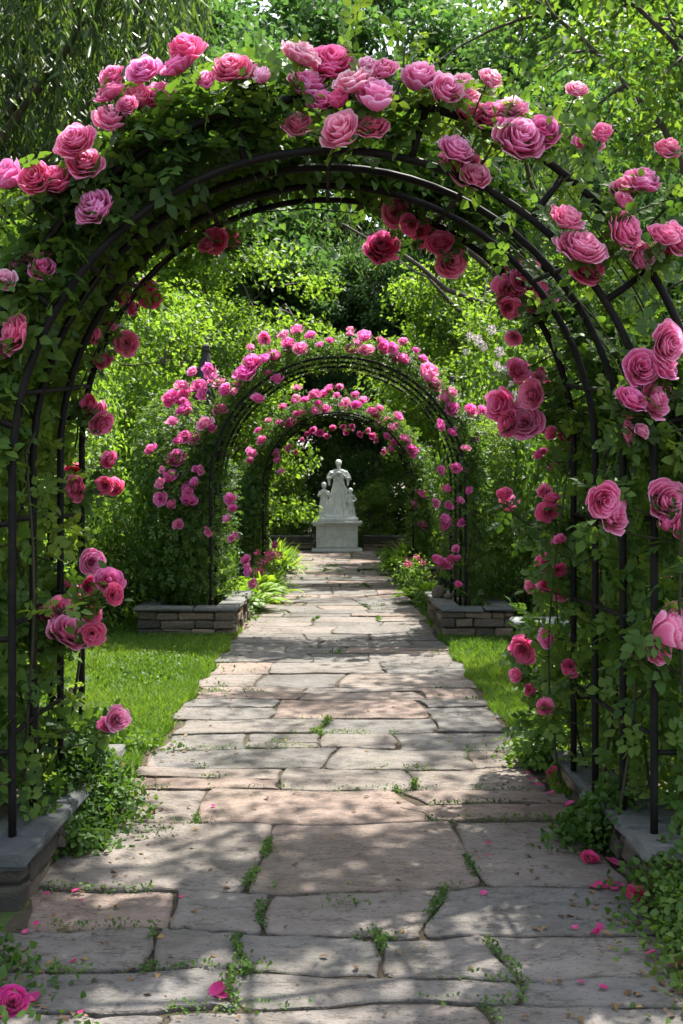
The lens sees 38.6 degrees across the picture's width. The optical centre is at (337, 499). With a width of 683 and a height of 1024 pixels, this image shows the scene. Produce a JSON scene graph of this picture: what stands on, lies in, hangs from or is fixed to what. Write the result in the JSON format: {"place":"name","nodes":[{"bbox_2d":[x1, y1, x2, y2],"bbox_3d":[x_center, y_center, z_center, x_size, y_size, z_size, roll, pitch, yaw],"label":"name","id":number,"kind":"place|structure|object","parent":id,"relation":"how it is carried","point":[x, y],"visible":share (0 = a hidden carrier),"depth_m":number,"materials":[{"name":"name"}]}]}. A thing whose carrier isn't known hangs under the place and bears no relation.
{"place":"outdoors","nodes":[
{"label":"outdoors","id":0,"kind":"place"},
{"bbox_2d":[0,561,160,931],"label":"lawn","id":1,"kind":"structure","parent":0,"point":[5,918],"depth_m":3.79,"materials":[{"name":"green plant"}]},
{"bbox_2d":[0,588,68,686],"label":"shrub","id":2,"kind":"object","parent":1,"relation":"on","point":[67,680],"depth_m":6.33,"materials":[{"name":"green plant"}]},
{"bbox_2d":[17,479,67,654],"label":"shrub","id":3,"kind":"object","parent":1,"relation":"on","point":[44,545],"depth_m":7.90,"materials":[{"name":"green plant"}]},
{"bbox_2d":[21,459,88,649],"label":"shrub","id":4,"kind":"object","parent":1,"relation":"on","point":[73,566],"depth_m":9.45,"materials":[{"name":"green plant"}]},
{"bbox_2d":[0,744,124,911],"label":"raised bed","id":5,"kind":"object","parent":1,"relation":"on","point":[27,854],"visible":0.41,"depth_m":4.06,"materials":[{"name":"stone"}]},
{"bbox_2d":[0,27,365,820],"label":"climbing rose","id":6,"kind":"object","parent":5,"relation":"on","point":[72,615],"visible":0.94,"depth_m":4.21,"materials":[{"name":"green plant"}]},
{"bbox_2d":[0,93,682,837],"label":"rose arch","id":7,"kind":"structure","parent":5,"relation":"on","point":[548,269],"depth_m":4.38,"materials":[{"name":"paint"}]},
{"bbox_2d":[50,345,163,634],"bbox_3d":[-3.432,-0.331,11.640,2.734,4.202,2.674,0,0,-3],"label":"shrub","id":8,"kind":"object","parent":1,"relation":"on","point":[102,516],"visible":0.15,"depth_m":11.43,"materials":[{"name":"green plant"}]},
{"bbox_2d":[0,224,237,536],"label":"tree","id":9,"kind":"object","parent":1,"relation":"on","point":[136,386],"visible":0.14,"depth_m":14.45,"materials":[{"name":"green plant"}]},
{"bbox_2d":[68,498,169,624],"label":"shrub","id":10,"kind":"object","parent":1,"relation":"on","point":[127,593],"visible":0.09,"depth_m":12.58,"materials":[{"name":"green plant"}]},
{"bbox_2d":[111,457,227,591],"bbox_3d":[-2.999,0.309,16.277,2.429,2.830,2.377,0,0,-28],"label":"shrub","id":11,"kind":"object","parent":1,"relation":"on","point":[130,533],"depth_m":16.02,"materials":[{"name":"green plant"}]},
{"bbox_2d":[133,591,251,639],"bbox_3d":[-1.751,1.431,12.200,1.208,0.426,2.091,0,0,0],"label":"raised bed","id":12,"kind":"object","parent":1,"relation":"on","point":[228,614],"visible":0.8,"depth_m":11.20,"materials":[{"name":"stone"}]},
{"bbox_2d":[123,321,344,606],"bbox_3d":[-1.161,-0.359,12.167,2.923,3.630,2.246,0,0,0],"label":"climbing rose","id":13,"kind":"object","parent":12,"relation":"on","point":[177,476],"visible":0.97,"depth_m":11.49,"materials":[{"name":"green plant"}]},
{"bbox_2d":[209,356,466,605],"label":"rose arch","id":14,"kind":"structure","parent":12,"relation":"on","point":[219,454],"depth_m":11.84,"materials":[{"name":"paint"}]},
{"bbox_2d":[103,283,293,508],"bbox_3d":[-4.490,-2.280,27.627,6.130,8.118,6.286,0,0,-13],"label":"tree","id":15,"kind":"object","parent":1,"relation":"on","point":[230,344],"visible":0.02,"depth_m":26.60,"materials":[{"name":"green plant"}]},
{"bbox_2d":[192,344,218,420],"bbox_3d":[-1.830,-0.265,13.500,0.520,3.790,0.520,0,0,0],"label":"obelisk","id":16,"kind":"object","parent":1,"relation":"on","point":[205,355],"visible":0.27,"depth_m":13.39,"materials":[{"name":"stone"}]},
{"bbox_2d":[86,207,346,526],"bbox_3d":[-2.807,-2.415,21.430,6.342,8.398,6.503,0,0,-5],"label":"tree","id":17,"kind":"object","parent":1,"relation":"on","point":[207,280],"visible":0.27,"depth_m":20.30,"materials":[{"name":"green plant"}]},
{"bbox_2d":[230,561,268,582],"bbox_3d":[-1.809,1.444,19.300,0.868,0.399,1.882,0,0,0],"label":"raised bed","id":18,"kind":"object","parent":1,"relation":"on","point":[242,574],"visible":0.06,"depth_m":18.42,"materials":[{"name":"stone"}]},
{"bbox_2d":[229,384,342,566],"bbox_3d":[-0.987,-0.320,19.236,2.374,3.785,2.012,0,0,0],"label":"climbing rose","id":19,"kind":"object","parent":18,"relation":"on","point":[250,506],"visible":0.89,"depth_m":18.66,"materials":[{"name":"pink plant"}]},
{"bbox_2d":[239,586,290,607],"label":"fern","id":20,"kind":"object","parent":1,"relation":"on","point":[262,601],"visible":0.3,"depth_m":13.95,"materials":[{"name":"green plant"}]},
{"bbox_2d":[229,575,303,597],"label":"fern","id":21,"kind":"object","parent":1,"relation":"on","point":[268,584],"visible":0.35,"depth_m":15.52,"materials":[{"name":"green plant"}]},
{"bbox_2d":[269,537,303,555],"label":"daylily","id":22,"kind":"object","parent":1,"relation":"on","point":[280,548],"visible":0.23,"depth_m":26.56,"materials":[{"name":"green plant"}]},
{"bbox_2d":[270,543,322,573],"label":"daylily","id":23,"kind":"object","parent":1,"relation":"on","point":[290,564],"visible":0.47,"depth_m":21.34,"materials":[{"name":"green plant"}]},
{"bbox_2d":[108,504,402,550],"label":"ground","id":24,"kind":"structure","parent":0,"point":[314,540],"depth_m":42.95,"materials":[{"name":"soil"}]},
{"bbox_2d":[0,0,218,224],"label":"willow tree","id":25,"kind":"object","parent":24,"relation":"on","point":[122,21],"visible":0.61,"depth_m":14.23,"materials":[{"name":"green plant"}]},
{"bbox_2d":[0,0,311,367],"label":"broadleaf tree","id":26,"kind":"object","parent":24,"relation":"on","point":[261,232],"visible":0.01,"depth_m":22.12,"materials":[{"name":"green plant"}]},
{"bbox_2d":[1,0,344,475],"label":"broadleaf tree","id":27,"kind":"object","parent":24,"relation":"on","point":[231,21],"visible":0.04,"depth_m":33.12,"materials":[{"name":"green plant"}]},
{"bbox_2d":[87,430,405,518],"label":"woods","id":28,"kind":"object","parent":24,"relation":"on","point":[305,475],"visible":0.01,"depth_m":62.22,"materials":[{"name":"green plant"}]},
{"bbox_2d":[240,544,291,585],"bbox_3d":[-1.346,1.244,18.067,1.030,0.858,1.829,0,0,0],"label":"phlox","id":29,"kind":"object","parent":24,"relation":"on","point":[260,563],"visible":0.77,"depth_m":17.96,"materials":[{"name":"green plant"}]},
{"bbox_2d":[227,452,316,541],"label":"shrub","id":30,"kind":"object","parent":24,"relation":"on","point":[274,529],"visible":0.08,"depth_m":34.00,"materials":[{"name":"green plant"}]},
{"bbox_2d":[216,192,349,444],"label":"broadleaf tree","id":31,"kind":"object","parent":24,"relation":"on","point":[323,233],"depth_m":46.72,"materials":[{"name":"green plant"}]},
{"bbox_2d":[215,226,361,529],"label":"broadleaf tree","id":32,"kind":"object","parent":24,"relation":"on","point":[266,301],"visible":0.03,"depth_m":44.67,"materials":[{"name":"green plant"}]},
{"bbox_2d":[269,462,312,548],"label":"shrub","id":33,"kind":"object","parent":24,"relation":"on","point":[290,487],"visible":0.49,"depth_m":31.78,"materials":[{"name":"green plant"}]},
{"bbox_2d":[269,535,312,549],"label":"stone wall","id":34,"kind":"structure","parent":24,"relation":"on","point":[306,543],"depth_m":31.04,"materials":[{"name":"stone"}]},
{"bbox_2d":[7,547,666,794],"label":"grass","id":35,"kind":"structure","parent":24,"relation":"on","point":[166,698],"depth_m":8.85,"materials":[{"name":"green plant"}]},
{"bbox_2d":[0,545,682,1023],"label":"ground cover","id":36,"kind":"object","parent":24,"relation":"on","point":[96,813],"visible":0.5,"depth_m":4.47,"materials":[{"name":"green plant"}]},
{"bbox_2d":[262,411,413,560],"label":"rose arch","id":37,"kind":"structure","parent":36,"relation":"on","point":[342,417],"depth_m":19.08,"materials":[{"name":"paint"}]},
{"bbox_2d":[295,440,395,546],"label":"shrub","id":38,"kind":"object","parent":24,"relation":"on","point":[349,465],"visible":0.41,"depth_m":34.76,"materials":[{"name":"green plant"}]},
{"bbox_2d":[193,0,519,532],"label":"broadleaf tree","id":39,"kind":"object","parent":24,"relation":"on","point":[317,21],"visible":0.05,"depth_m":43.82,"materials":[{"name":"green plant"}]},
{"bbox_2d":[265,233,465,525],"bbox_3d":[1.615,-4.407,37.653,8.841,12.258,9.062,0,0,-19],"label":"broadleaf tree","id":40,"kind":"object","parent":24,"relation":"on","point":[360,299],"visible":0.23,"depth_m":35.57,"materials":[{"name":"green plant"}]},
{"bbox_2d":[277,285,470,515],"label":"broadleaf tree","id":41,"kind":"object","parent":24,"relation":"on","point":[320,444],"depth_m":45.83,"materials":[{"name":"green plant"}]},
{"bbox_2d":[354,479,395,548],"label":"shrub","id":42,"kind":"object","parent":24,"relation":"on","point":[373,500],"visible":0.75,"depth_m":31.78,"materials":[{"name":"green plant"}]},
{"bbox_2d":[363,535,406,550],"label":"stone wall","id":43,"kind":"structure","parent":24,"relation":"on","point":[379,541],"depth_m":31.04,"materials":[{"name":"stone"}]},
{"bbox_2d":[368,454,406,539],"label":"shrub","id":44,"kind":"object","parent":24,"relation":"on","point":[400,498],"visible":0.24,"depth_m":33.41,"materials":[{"name":"green plant"}]},
{"bbox_2d":[381,545,435,589],"bbox_3d":[1.367,1.257,17.435,1.136,0.836,1.772,0,0,19],"label":"phlox","id":45,"kind":"object","parent":24,"relation":"on","point":[413,570],"visible":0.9,"depth_m":17.50,"materials":[{"name":"green plant"}]},
{"bbox_2d":[404,281,533,497],"bbox_3d":[4.899,-2.415,29.716,6.503,8.398,6.342,0,0,-38],"label":"tree","id":46,"kind":"object","parent":24,"relation":"on","point":[437,436],"visible":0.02,"depth_m":29.27,"materials":[{"name":"green plant"}]},
{"bbox_2d":[307,76,637,475],"bbox_3d":[2.732,-3.434,21.102,6.822,10.403,6.644,0,0,0],"label":"tree","id":47,"kind":"object","parent":24,"relation":"on","point":[430,277],"visible":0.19,"depth_m":21.24,"materials":[{"name":"green plant"}]},
{"bbox_2d":[408,161,567,481],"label":"broadleaf tree","id":48,"kind":"object","parent":24,"relation":"on","point":[431,257],"depth_m":42.58,"materials":[{"name":"green plant"}]},
{"bbox_2d":[418,0,660,19],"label":"broadleaf tree","id":49,"kind":"object","parent":24,"relation":"on","point":[473,12],"visible":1,"depth_m":7.54,"materials":[{"name":"green plant"}]},
{"bbox_2d":[424,0,682,388],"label":"broadleaf tree","id":50,"kind":"object","parent":24,"relation":"on","point":[499,55],"visible":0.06,"depth_m":34.52,"materials":[{"name":"green plant"}]},
{"bbox_2d":[436,0,682,379],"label":"broadleaf tree","id":51,"kind":"object","parent":24,"relation":"on","point":[561,75],"visible":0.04,"depth_m":25.88,"materials":[{"name":"green plant"}]},
{"bbox_2d":[537,70,682,317],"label":"broadleaf tree","id":52,"kind":"object","parent":24,"relation":"on","point":[657,213],"visible":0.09,"depth_m":15.68,"materials":[{"name":"green plant"}]},
{"bbox_2d":[614,31,682,106],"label":"broadleaf tree","id":53,"kind":"object","parent":24,"relation":"on","point":[647,52],"visible":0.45,"depth_m":11.55,"materials":[{"name":"green plant"}]},
{"bbox_2d":[0,550,682,1023],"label":"path","id":54,"kind":"structure","parent":0,"point":[386,836],"depth_m":4.24,"materials":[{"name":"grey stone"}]},
{"bbox_2d":[0,984,30,1018],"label":"fallen rose","id":55,"kind":"object","parent":54,"relation":"on","point":[15,1003],"visible":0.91,"depth_m":3.05,"materials":[{"name":"pink plant"}]},
{"bbox_2d":[28,991,39,1001],"bbox_3d":[-0.974,1.588,3.119,0.046,0.010,0.052,-13,14,5],"label":"fallen petal","id":56,"kind":"object","parent":54,"relation":"on","point":[35,994],"visible":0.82,"depth_m":3.13,"materials":[{"name":"pink plant"}]},
{"bbox_2d":[209,981,226,995],"bbox_3d":[-0.391,1.582,3.154,0.060,0.015,0.053,-29,22,-31],"label":"fallen petal","id":57,"kind":"object","parent":54,"relation":"on","point":[217,988],"visible":1,"depth_m":3.16,"materials":[{"name":"pink plant"}]},
{"bbox_2d":[215,992,227,997],"bbox_3d":[-0.373,1.586,3.126,0.044,0.009,0.049,8,-9,-40],"label":"fallen petal","id":58,"kind":"object","parent":54,"relation":"on","point":[223,995],"visible":1,"depth_m":3.13,"materials":[{"name":"pink plant"}]},
{"bbox_2d":[241,568,301,588],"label":"daylily","id":59,"kind":"object","parent":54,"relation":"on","point":[261,575],"visible":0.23,"depth_m":17.19,"materials":[{"name":"green plant"}]},
{"bbox_2d":[2,551,555,1023],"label":"weeds","id":60,"kind":"object","parent":54,"relation":"on","point":[260,905],"visible":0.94,"depth_m":3.77,"materials":[{"name":"green plant"}]},
{"bbox_2d":[311,459,362,551],"bbox_3d":[-0.030,0.169,30.300,1.580,2.862,0.960,0,0,0],"label":"statue","id":61,"kind":"object","parent":54,"relation":"on","point":[337,523],"visible":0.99,"depth_m":29.96,"materials":[{"name":"stone"}]},
{"bbox_2d":[3,591,682,1023],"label":"fallen petals","id":62,"kind":"object","parent":54,"relation":"on","point":[581,1019],"visible":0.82,"depth_m":3.74,"materials":[{"name":"pink plant"}]},
{"bbox_2d":[545,766,556,777],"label":"fallen rose","id":63,"kind":"object","parent":54,"relation":"on","point":[551,771],"visible":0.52,"depth_m":5.66,"materials":[{"name":"pink plant"}]},
{"bbox_2d":[564,800,573,805],"bbox_3d":[1.208,1.585,5.103,0.060,0.011,0.053,-26,1,0],"label":"fallen petal","id":64,"kind":"object","parent":54,"relation":"on","point":[568,802],"visible":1,"depth_m":5.11,"materials":[{"name":"pink plant"}]},
{"bbox_2d":[580,850,600,863],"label":"fallen rose","id":65,"kind":"object","parent":54,"relation":"on","point":[594,857],"visible":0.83,"depth_m":4.31,"materials":[{"name":"pink plant"}]},
{"bbox_2d":[590,881,601,887],"bbox_3d":[1.063,1.584,4.017,0.052,0.011,0.059,-17,-1,-18],"label":"fallen petal","id":66,"kind":"object","parent":54,"relation":"on","point":[596,884],"visible":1,"depth_m":4.03,"materials":[{"name":"pink plant"}]},
{"bbox_2d":[593,927,599,933],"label":"fallen petal","id":67,"kind":"object","parent":54,"relation":"on","point":[597,931],"visible":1,"depth_m":3.60,"materials":[{"name":"pink plant"}]},
{"bbox_2d":[597,923,602,929],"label":"fallen petal","id":68,"kind":"object","parent":54,"relation":"on","point":[600,926],"visible":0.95,"depth_m":3.64,"materials":[{"name":"pink plant"}]},
{"bbox_2d":[598,880,608,887],"bbox_3d":[1.099,1.587,4.032,0.052,0.015,0.059,3,6,16],"label":"fallen petal","id":69,"kind":"object","parent":54,"relation":"on","point":[605,885],"visible":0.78,"depth_m":4.03,"materials":[{"name":"pink plant"}]},
{"bbox_2d":[599,983,607,988],"bbox_3d":[0.869,1.590,3.191,0.029,0.008,0.026,13,6,15],"label":"fallen petal","id":70,"kind":"object","parent":54,"relation":"on","point":[602,985],"visible":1,"depth_m":3.19,"materials":[{"name":"pink plant"}]},
{"bbox_2d":[609,858,619,865],"bbox_3d":[1.215,1.584,4.265,0.060,0.012,0.054,20,8,-16],"label":"fallen petal","id":71,"kind":"object","parent":54,"relation":"on","point":[616,862],"visible":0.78,"depth_m":4.28,"materials":[{"name":"pink plant"}]},
{"bbox_2d":[626,883,645,899],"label":"fallen rose","id":72,"kind":"object","parent":54,"relation":"on","point":[633,889],"visible":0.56,"depth_m":3.92,"materials":[{"name":"pink plant"}]},
{"bbox_2d":[85,0,655,494],"label":"sky","id":73,"kind":"structure","parent":0,"point":[262,3],"materials":[{"name":"white"}]},
{"bbox_2d":[426,611,676,929],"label":"lawn","id":74,"kind":"structure","parent":0,"point":[606,847],"depth_m":4.54,"materials":[{"name":"green plant"}]},
{"bbox_2d":[371,548,406,566],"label":"daylily","id":75,"kind":"object","parent":74,"relation":"on","point":[398,557],"visible":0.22,"depth_m":21.96,"materials":[{"name":"green plant"}]},
{"bbox_2d":[373,539,406,556],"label":"daylily","id":76,"kind":"object","parent":74,"relation":"on","point":[400,551],"visible":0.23,"depth_m":26.73,"materials":[{"name":"green plant"}]},
{"bbox_2d":[376,558,406,572],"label":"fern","id":77,"kind":"object","parent":74,"relation":"on","point":[389,567],"visible":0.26,"depth_m":20.75,"materials":[{"name":"green plant"}]},
{"bbox_2d":[400,488,440,536],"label":"shrub","id":78,"kind":"object","parent":74,"relation":"on","point":[406,517],"depth_m":23.38,"materials":[{"name":"green plant"}]},
{"bbox_2d":[393,584,449,598],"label":"fern","id":79,"kind":"object","parent":74,"relation":"on","point":[412,590],"visible":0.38,"depth_m":15.13,"materials":[{"name":"green plant"}]},
{"bbox_2d":[407,564,436,583],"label":"shrub","id":80,"kind":"object","parent":74,"relation":"on","point":[432,570],"visible":0.09,"depth_m":18.41,"materials":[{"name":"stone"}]},
{"bbox_2d":[334,384,441,565],"bbox_3d":[0.913,-0.320,19.275,2.480,3.809,2.059,0,0,0],"label":"climbing rose","id":81,"kind":"object","parent":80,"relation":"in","point":[425,538],"visible":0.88,"depth_m":18.67,"materials":[{"name":"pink plant"}]},
{"bbox_2d":[435,375,460,590],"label":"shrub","id":82,"kind":"object","parent":74,"relation":"on","point":[440,580],"visible":0.13,"depth_m":15.38,"materials":[{"name":"plant"}]},
{"bbox_2d":[430,400,507,590],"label":"shrub","id":83,"kind":"object","parent":74,"relation":"on","point":[444,499],"visible":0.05,"depth_m":14.16,"materials":[{"name":"green plant"}]},
{"bbox_2d":[425,591,515,639],"bbox_3d":[1.607,1.431,12.198,0.904,0.426,2.089,0,0,0],"label":"raised bed","id":84,"kind":"object","parent":74,"relation":"on","point":[450,616],"visible":0.88,"depth_m":11.22,"materials":[{"name":"stone"}]},
{"bbox_2d":[333,326,533,606],"bbox_3d":[1.173,-0.298,12.123,2.655,3.704,2.290,0,0,0],"label":"climbing rose","id":85,"kind":"object","parent":84,"relation":"on","point":[475,442],"visible":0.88,"depth_m":11.60,"materials":[{"name":"green plant"}]},
{"bbox_2d":[431,585,445,597],"bbox_3d":[1.268,1.157,12.246,0.190,0.180,0.179,0,0,0],"label":"boulder","id":86,"kind":"object","parent":84,"relation":"on","point":[438,591],"visible":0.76,"depth_m":12.18,"materials":[{"name":"grey stone"}]},
{"bbox_2d":[443,593,453,598],"bbox_3d":[1.365,1.194,12.051,0.125,0.090,0.103,0,0,0],"label":"boulder","id":87,"kind":"object","parent":84,"relation":"on","point":[448,596],"visible":0.86,"depth_m":12.01,"materials":[{"name":"grey stone"}]},
{"bbox_2d":[352,256,597,474],"bbox_3d":[3.772,-2.415,24.747,6.503,8.398,6.342,0,0,16],"label":"tree","id":88,"kind":"object","parent":74,"relation":"on","point":[428,329],"visible":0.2,"depth_m":23.96,"materials":[{"name":"green plant"}]},
{"bbox_2d":[424,324,549,596],"bbox_3d":[2.350,-0.406,14.819,2.045,4.364,2.002,0,0,-25],"label":"flowering shrub","id":89,"kind":"object","parent":74,"relation":"on","point":[511,386],"visible":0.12,"depth_m":14.68,"materials":[{"name":"green plant"}]},
{"bbox_2d":[472,487,564,616],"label":"shrub","id":90,"kind":"object","parent":74,"relation":"on","point":[516,599],"visible":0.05,"depth_m":13.20,"materials":[{"name":"green plant"}]},
{"bbox_2d":[391,0,682,184],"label":"broadleaf tree","id":91,"kind":"object","parent":74,"relation":"on","point":[647,17],"visible":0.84,"depth_m":11.08,"materials":[{"name":"green plant"}]},
{"bbox_2d":[509,617,580,641],"bbox_3d":[2.280,1.456,10.551,0.807,0.356,0.405,0,0,0],"label":"stone bench","id":92,"kind":"object","parent":74,"relation":"on","point":[515,620],"visible":0.13,"depth_m":10.38,"materials":[{"name":"grey stone"}]},
{"bbox_2d":[434,238,681,501],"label":"tree","id":93,"kind":"object","parent":74,"relation":"on","point":[486,320],"visible":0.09,"depth_m":16.72,"materials":[{"name":"green plant"}]},
{"bbox_2d":[499,344,633,622],"bbox_3d":[3.041,-0.131,11.882,2.173,3.774,2.127,0,0,1],"label":"shrub","id":94,"kind":"object","parent":74,"relation":"on","point":[555,483],"visible":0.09,"depth_m":11.73,"materials":[{"name":"green plant"}]},
{"bbox_2d":[552,750,675,803],"bbox_3d":[1.658,1.540,5.168,0.870,0.205,0.942,0,0,0],"label":"raised bed","id":95,"kind":"object","parent":74,"relation":"on","point":[579,779],"visible":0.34,"depth_m":5.22,"materials":[{"name":"stone"}]},
{"bbox_2d":[598,800,682,901],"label":"raised bed","id":96,"kind":"object","parent":74,"relation":"on","point":[632,826],"visible":0.57,"depth_m":4.16,"materials":[{"name":"stone"}]},
{"bbox_2d":[310,0,682,861],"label":"climbing rose","id":97,"kind":"object","parent":96,"relation":"on","point":[648,374],"visible":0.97,"depth_m":4.29,"materials":[{"name":"green plant"}]}
]}

